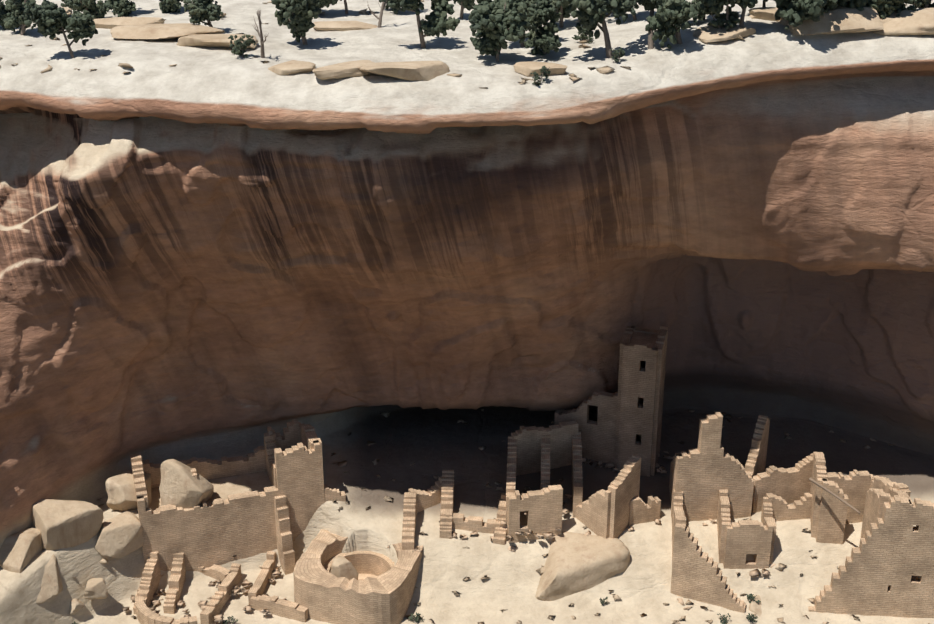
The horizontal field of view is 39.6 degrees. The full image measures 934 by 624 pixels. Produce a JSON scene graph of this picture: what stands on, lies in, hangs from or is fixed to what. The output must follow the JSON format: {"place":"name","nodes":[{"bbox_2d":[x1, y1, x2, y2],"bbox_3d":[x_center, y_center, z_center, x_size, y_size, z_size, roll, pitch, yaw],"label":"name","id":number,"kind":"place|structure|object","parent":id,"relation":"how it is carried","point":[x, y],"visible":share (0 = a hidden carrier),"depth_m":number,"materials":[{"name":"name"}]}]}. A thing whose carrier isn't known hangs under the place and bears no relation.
{"place":"outdoors","nodes":[
{"label":"outdoors","id":0,"kind":"place"},
{"bbox_2d":[0,0,933,623],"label":"cliff terrain","id":1,"kind":"structure","parent":0,"point":[218,254],"depth_m":60.16,"materials":[{"name":"stone"}]},
{"bbox_2d":[0,0,11,29],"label":"juniper tree","id":2,"kind":"object","parent":1,"relation":"on","point":[3,13],"visible":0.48,"depth_m":61.34,"materials":[{"name":"green plant"}]},
{"bbox_2d":[3,0,35,34],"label":"juniper tree","id":3,"kind":"object","parent":1,"relation":"on","point":[14,20],"visible":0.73,"depth_m":59.70,"materials":[{"name":"green plant"}]},
{"bbox_2d":[0,528,42,572],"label":"boulder","id":4,"kind":"object","parent":1,"relation":"on","point":[20,550],"visible":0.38,"depth_m":59.89,"materials":[{"name":"stone"}]},
{"bbox_2d":[29,552,62,603],"bbox_3d":[-19.691,12.477,60.589,1.714,2.280,2.480,-8,24,-19],"label":"boulder","id":5,"kind":"object","parent":1,"relation":"on","point":[51,585],"visible":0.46,"depth_m":60.16,"materials":[{"name":"stone"}]},
{"bbox_2d":[21,0,97,57],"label":"juniper tree","id":6,"kind":"object","parent":1,"relation":"on","point":[51,19],"visible":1,"depth_m":55.28,"materials":[{"name":"green plant"}]},
{"bbox_2d":[61,7,71,15],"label":"rock slab","id":7,"kind":"structure","parent":1,"relation":"on","point":[68,10],"depth_m":63.81,"materials":[{"name":"stone"}]},
{"bbox_2d":[32,499,103,549],"bbox_3d":[-19.395,10.243,62.445,3.052,3.100,2.953,-19,29,-37],"label":"boulder","id":8,"kind":"object","parent":1,"relation":"on","point":[59,524],"visible":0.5,"depth_m":61.17,"materials":[{"name":"stone"}]},
{"bbox_2d":[69,598,84,614],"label":"boulder","id":9,"kind":"object","parent":1,"relation":"on","point":[76,605],"visible":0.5,"depth_m":61.00,"materials":[{"name":"stone"}]},
{"bbox_2d":[61,0,111,18],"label":"juniper tree","id":10,"kind":"object","parent":1,"relation":"on","point":[100,8],"visible":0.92,"depth_m":62.85,"materials":[{"name":"green plant"}]},
{"bbox_2d":[83,578,107,598],"bbox_3d":[-17.607,13.117,61.626,1.123,0.966,1.166,-1,23,-2],"label":"boulder","id":11,"kind":"object","parent":1,"relation":"on","point":[95,588],"visible":1,"depth_m":61.27,"materials":[{"name":"stone"}]},
{"bbox_2d":[95,511,143,557],"bbox_3d":[-17.045,10.829,63.060,2.520,1.674,1.865,-20,30,-39],"label":"boulder","id":12,"kind":"object","parent":1,"relation":"on","point":[120,535],"visible":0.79,"depth_m":62.49,"materials":[{"name":"stone"}]},
{"bbox_2d":[105,0,135,16],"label":"juniper tree","id":13,"kind":"object","parent":1,"relation":"on","point":[124,7],"visible":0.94,"depth_m":64.36,"materials":[{"name":"green plant"}]},
{"bbox_2d":[89,17,164,28],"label":"rock slab","id":14,"kind":"structure","parent":1,"relation":"on","point":[108,23],"depth_m":61.57,"materials":[{"name":"stone"}]},
{"bbox_2d":[105,470,150,510],"bbox_3d":[-16.730,8.922,64.328,2.033,1.939,2.328,-1,23,-2],"label":"boulder","id":15,"kind":"object","parent":1,"relation":"on","point":[120,490],"visible":0.75,"depth_m":63.56,"materials":[{"name":"stone"}]},
{"bbox_2d":[110,23,223,38],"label":"rock slab","id":16,"kind":"structure","parent":1,"relation":"on","point":[161,31],"depth_m":58.65,"materials":[{"name":"stone"}]},
{"bbox_2d":[159,0,182,12],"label":"juniper tree","id":17,"kind":"object","parent":1,"relation":"on","point":[168,6],"visible":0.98,"depth_m":65.17,"materials":[{"name":"green plant"}]},
{"bbox_2d":[159,459,213,508],"bbox_3d":[-13.896,8.611,64.173,2.643,3.091,2.133,-1,23,-2],"label":"boulder","id":18,"kind":"object","parent":1,"relation":"on","point":[182,486],"visible":0.83,"depth_m":63.37,"materials":[{"name":"stone"}]},
{"bbox_2d":[183,0,222,26],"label":"juniper tree","id":19,"kind":"object","parent":1,"relation":"on","point":[209,11],"visible":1,"depth_m":59.62,"materials":[{"name":"green plant"}]},
{"bbox_2d":[149,472,271,508],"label":"ruin terrace","id":20,"kind":"structure","parent":1,"relation":"on","point":[225,487],"depth_m":66.05,"materials":[{"name":"stone"}]},
{"bbox_2d":[176,34,257,47],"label":"rock slab","id":21,"kind":"structure","parent":1,"relation":"on","point":[211,40],"depth_m":57.17,"materials":[{"name":"stone"}]},
{"bbox_2d":[135,551,308,623],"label":"ruined walls","id":22,"kind":"structure","parent":1,"relation":"on","point":[257,598],"depth_m":62.43,"materials":[{"name":"stone"}]},
{"bbox_2d":[222,616,237,623],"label":"shrub","id":23,"kind":"object","parent":1,"relation":"on","point":[232,620],"visible":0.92,"depth_m":61.75,"materials":[{"name":"green plant"}]},
{"bbox_2d":[130,419,345,614],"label":"ruined building","id":24,"kind":"structure","parent":1,"relation":"on","point":[278,514],"depth_m":64.64,"materials":[{"name":"stone"}]},
{"bbox_2d":[228,34,255,57],"bbox_3d":[-9.677,-11.265,55.630,1.165,1.314,1.181,-10,25,-23],"label":"shrub","id":25,"kind":"object","parent":1,"relation":"on","point":[239,47],"visible":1,"depth_m":55.30,"materials":[{"name":"green plant"}]},
{"bbox_2d":[253,10,268,57],"bbox_3d":[-8.809,-11.643,55.251,0.475,2.488,1.392,-9,24,-22],"label":"dead tree","id":26,"kind":"object","parent":1,"relation":"on","point":[260,34],"visible":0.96,"depth_m":55.25,"materials":[{"name":"grey wood"}]},
{"bbox_2d":[268,60,315,74],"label":"rock slab","id":27,"kind":"structure","parent":1,"relation":"on","point":[291,67],"depth_m":53.87,"materials":[{"name":"stone"}]},
{"bbox_2d":[272,0,321,44],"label":"juniper tree","id":28,"kind":"object","parent":1,"relation":"on","point":[296,17],"visible":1,"depth_m":57.57,"materials":[{"name":"green plant"}]},
{"bbox_2d":[317,0,336,14],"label":"juniper tree","id":29,"kind":"object","parent":1,"relation":"on","point":[324,3],"visible":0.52,"depth_m":64.76,"materials":[{"name":"green plant"}]},
{"bbox_2d":[337,0,348,13],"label":"juniper tree","id":30,"kind":"object","parent":1,"relation":"on","point":[346,6],"visible":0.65,"depth_m":65.58,"materials":[{"name":"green plant"}]},
{"bbox_2d":[312,60,374,79],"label":"rock slab","id":31,"kind":"structure","parent":1,"relation":"on","point":[344,69],"depth_m":53.01,"materials":[{"name":"stone"}]},
{"bbox_2d":[313,21,377,30],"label":"rock slab","id":32,"kind":"structure","parent":1,"relation":"on","point":[337,25],"depth_m":61.65,"materials":[{"name":"stone"}]},
{"bbox_2d":[293,529,422,623],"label":"kiva","id":33,"kind":"structure","parent":1,"relation":"on","point":[380,590],"depth_m":61.82,"materials":[{"name":"stone"}]},
{"bbox_2d":[330,556,358,579],"bbox_3d":[-6.136,12.932,64.194,1.444,1.976,1.266,18,29,37],"label":"boulder","id":34,"kind":"object","parent":33,"relation":"in","point":[341,566],"visible":0.58,"depth_m":63.60,"materials":[{"name":"stone"}]},
{"bbox_2d":[367,0,386,27],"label":"dead tree","id":35,"kind":"object","parent":1,"relation":"on","point":[382,7],"visible":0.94,"depth_m":61.93,"materials":[{"name":"grey wood"}]},
{"bbox_2d":[379,0,411,9],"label":"juniper tree","id":36,"kind":"object","parent":1,"relation":"on","point":[386,6],"visible":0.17,"depth_m":66.21,"materials":[{"name":"green plant"}]},
{"bbox_2d":[360,61,449,80],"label":"rock slab","id":37,"kind":"structure","parent":1,"relation":"on","point":[418,70],"depth_m":52.72,"materials":[{"name":"stone"}]},
{"bbox_2d":[408,612,423,622],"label":"shrub","id":38,"kind":"object","parent":1,"relation":"on","point":[412,617],"visible":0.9,"depth_m":61.89,"materials":[{"name":"green plant"}]},
{"bbox_2d":[381,0,459,47],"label":"juniper tree","id":39,"kind":"object","parent":1,"relation":"on","point":[438,22],"visible":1,"depth_m":57.19,"materials":[{"name":"green plant"}]},
{"bbox_2d":[123,453,775,623],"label":"stones","id":40,"kind":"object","parent":1,"relation":"on","point":[246,583],"depth_m":64.16,"materials":[{"name":"beige stone"}]},
{"bbox_2d":[0,0,906,87],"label":"mesa top pebbles","id":41,"kind":"object","parent":1,"relation":"on","point":[604,69],"visible":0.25,"depth_m":54.91,"materials":[{"name":"stone"}]},
{"bbox_2d":[453,0,474,18],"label":"juniper tree","id":42,"kind":"object","parent":1,"relation":"on","point":[469,5],"visible":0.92,"depth_m":64.04,"materials":[{"name":"green plant"}]},
{"bbox_2d":[468,0,533,61],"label":"juniper tree","id":43,"kind":"object","parent":1,"relation":"on","point":[495,24],"visible":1,"depth_m":54.11,"materials":[{"name":"green plant"}]},
{"bbox_2d":[73,409,929,623],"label":"rubble stones","id":44,"kind":"object","parent":1,"relation":"on","point":[779,566],"visible":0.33,"depth_m":64.31,"materials":[{"name":"stone"}]},
{"bbox_2d":[402,420,660,549],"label":"ruined walls","id":45,"kind":"structure","parent":1,"relation":"on","point":[617,508],"depth_m":65.05,"materials":[{"name":"stone"}]},
{"bbox_2d":[507,0,555,46],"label":"juniper tree","id":46,"kind":"object","parent":1,"relation":"on","point":[528,3],"visible":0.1,"depth_m":56.54,"materials":[{"name":"green plant"}]},
{"bbox_2d":[530,66,550,85],"bbox_3d":[2.948,-9.480,52.605,0.657,1.093,0.904,35,41,54],"label":"shrub","id":47,"kind":"object","parent":1,"relation":"on","point":[544,72],"visible":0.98,"depth_m":52.50,"materials":[{"name":"green plant"}]},
{"bbox_2d":[513,61,567,76],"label":"rock slab","id":48,"kind":"structure","parent":1,"relation":"on","point":[526,68],"depth_m":53.24,"materials":[{"name":"stone"}]},
{"bbox_2d":[524,0,561,54],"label":"juniper tree","id":49,"kind":"object","parent":1,"relation":"on","point":[545,38],"visible":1,"depth_m":55.07,"materials":[{"name":"green plant"}]},
{"bbox_2d":[549,0,570,27],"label":"juniper tree","id":50,"kind":"object","parent":1,"relation":"on","point":[561,15],"visible":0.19,"depth_m":61.15,"materials":[{"name":"green plant"}]},
{"bbox_2d":[535,532,629,600],"bbox_3d":[5.240,12.571,64.792,5.053,2.832,3.824,-8,24,-17],"label":"boulder","id":51,"kind":"object","parent":1,"relation":"on","point":[576,562],"visible":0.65,"depth_m":63.26,"materials":[{"name":"stone"}]},
{"bbox_2d":[572,26,593,42],"bbox_3d":[5.265,-12.249,57.830,1.050,1.061,0.650,13,26,29],"label":"shrub","id":52,"kind":"object","parent":1,"relation":"on","point":[583,36],"visible":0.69,"depth_m":57.68,"materials":[{"name":"green plant"}]},
{"bbox_2d":[556,0,636,57],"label":"juniper tree","id":53,"kind":"object","parent":1,"relation":"on","point":[590,14],"visible":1,"depth_m":53.74,"materials":[{"name":"green plant"}]},
{"bbox_2d":[599,597,607,604],"bbox_3d":[6.615,14.098,62.749,0.440,0.758,0.369,0,23,-1],"label":"shrub","id":54,"kind":"object","parent":1,"relation":"on","point":[602,601],"visible":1,"depth_m":62.67,"materials":[{"name":"green plant"}]},
{"bbox_2d":[554,325,667,476],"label":"square tower","id":55,"kind":"structure","parent":1,"relation":"on","point":[623,429],"depth_m":67.89,"materials":[{"name":"beige stone"}]},
{"bbox_2d":[610,48,624,62],"bbox_3d":[6.277,-10.575,54.156,0.472,0.912,0.760,16,27,33],"label":"shrub","id":56,"kind":"object","parent":1,"relation":"on","point":[620,53],"visible":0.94,"depth_m":54.04,"materials":[{"name":"green plant"}]},
{"bbox_2d":[630,0,638,19],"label":"juniper tree","id":57,"kind":"object","parent":1,"relation":"on","point":[634,16],"depth_m":60.19,"materials":[{"name":"green plant"}]},
{"bbox_2d":[636,0,697,48],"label":"juniper tree","id":58,"kind":"object","parent":1,"relation":"on","point":[666,16],"visible":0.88,"depth_m":54.59,"materials":[{"name":"green plant"}]},
{"bbox_2d":[651,0,689,43],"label":"juniper tree","id":59,"kind":"object","parent":1,"relation":"on","point":[685,10],"visible":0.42,"depth_m":54.07,"materials":[{"name":"green plant"}]},
{"bbox_2d":[688,0,716,20],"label":"juniper tree","id":60,"kind":"object","parent":1,"relation":"on","point":[694,5],"visible":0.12,"depth_m":58.05,"materials":[{"name":"green plant"}]},
{"bbox_2d":[695,0,739,30],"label":"juniper tree","id":61,"kind":"object","parent":1,"relation":"on","point":[728,18],"visible":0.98,"depth_m":55.77,"materials":[{"name":"green plant"}]},
{"bbox_2d":[717,613,730,623],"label":"shrub","id":62,"kind":"object","parent":1,"relation":"on","point":[724,620],"visible":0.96,"depth_m":61.89,"materials":[{"name":"green plant"}]},
{"bbox_2d":[693,26,755,42],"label":"rock slab","id":63,"kind":"structure","parent":1,"relation":"on","point":[705,34],"depth_m":55.75,"materials":[{"name":"stone"}]},
{"bbox_2d":[724,0,757,26],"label":"juniper tree","id":64,"kind":"object","parent":1,"relation":"on","point":[744,4],"visible":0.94,"depth_m":55.50,"materials":[{"name":"green plant"}]},
{"bbox_2d":[746,613,756,623],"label":"shrub","id":65,"kind":"object","parent":1,"relation":"on","point":[751,617],"visible":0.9,"depth_m":62.02,"materials":[{"name":"green plant"}]},
{"bbox_2d":[746,594,760,602],"bbox_3d":[13.898,14.043,62.988,0.747,0.809,0.450,17,28,36],"label":"shrub","id":66,"kind":"object","parent":1,"relation":"on","point":[750,596],"visible":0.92,"depth_m":62.90,"materials":[{"name":"green plant"}]},
{"bbox_2d":[749,595,761,615],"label":"boulder","id":67,"kind":"object","parent":1,"relation":"on","point":[754,607],"visible":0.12,"depth_m":62.71,"materials":[{"name":"stone"}]},
{"bbox_2d":[748,7,780,20],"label":"rock slab","id":68,"kind":"structure","parent":1,"relation":"on","point":[765,13],"depth_m":57.85,"materials":[{"name":"stone"}]},
{"bbox_2d":[764,0,826,28],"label":"juniper tree","id":69,"kind":"object","parent":1,"relation":"on","point":[795,13],"visible":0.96,"depth_m":55.21,"materials":[{"name":"green plant"}]},
{"bbox_2d":[669,412,933,617],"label":"ruined building","id":70,"kind":"structure","parent":1,"relation":"on","point":[892,553],"depth_m":63.51,"materials":[{"name":"stone"}]},
{"bbox_2d":[809,477,860,513],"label":"wooden beam","id":71,"kind":"structure","parent":70,"relation":"attached to","point":[831,493],"depth_m":62.88,"materials":[{"name":"brown wood"}]},
{"bbox_2d":[823,0,837,12],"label":"juniper tree","id":72,"kind":"object","parent":1,"relation":"on","point":[830,4],"visible":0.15,"depth_m":55.83,"materials":[{"name":"green plant"}]},
{"bbox_2d":[778,5,883,35],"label":"rock slab","id":73,"kind":"structure","parent":1,"relation":"on","point":[839,19],"depth_m":55.99,"materials":[{"name":"stone"}]},
{"bbox_2d":[837,0,866,10],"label":"juniper tree","id":74,"kind":"object","parent":1,"relation":"on","point":[859,5],"visible":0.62,"depth_m":56.55,"materials":[{"name":"green plant"}]},
{"bbox_2d":[869,0,902,4],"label":"juniper tree","id":75,"kind":"object","parent":1,"relation":"on","point":[871,2],"visible":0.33,"depth_m":56.84,"materials":[{"name":"green plant"}]},
{"bbox_2d":[880,17,894,23],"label":"rock slab","id":76,"kind":"structure","parent":1,"relation":"on","point":[885,20],"depth_m":57.07,"materials":[{"name":"stone"}]},
{"bbox_2d":[865,0,915,17],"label":"juniper tree","id":77,"kind":"object","parent":1,"relation":"on","point":[884,8],"visible":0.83,"depth_m":57.11,"materials":[{"name":"green plant"}]},
{"bbox_2d":[872,8,933,35],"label":"rock slab","id":78,"kind":"structure","parent":1,"relation":"on","point":[920,21],"depth_m":56.50,"materials":[{"name":"stone"}]},
{"bbox_2d":[908,0,933,8],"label":"juniper tree","id":79,"kind":"object","parent":1,"relation":"on","point":[919,4],"visible":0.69,"depth_m":59.14,"materials":[{"name":"green plant"}]}
]}

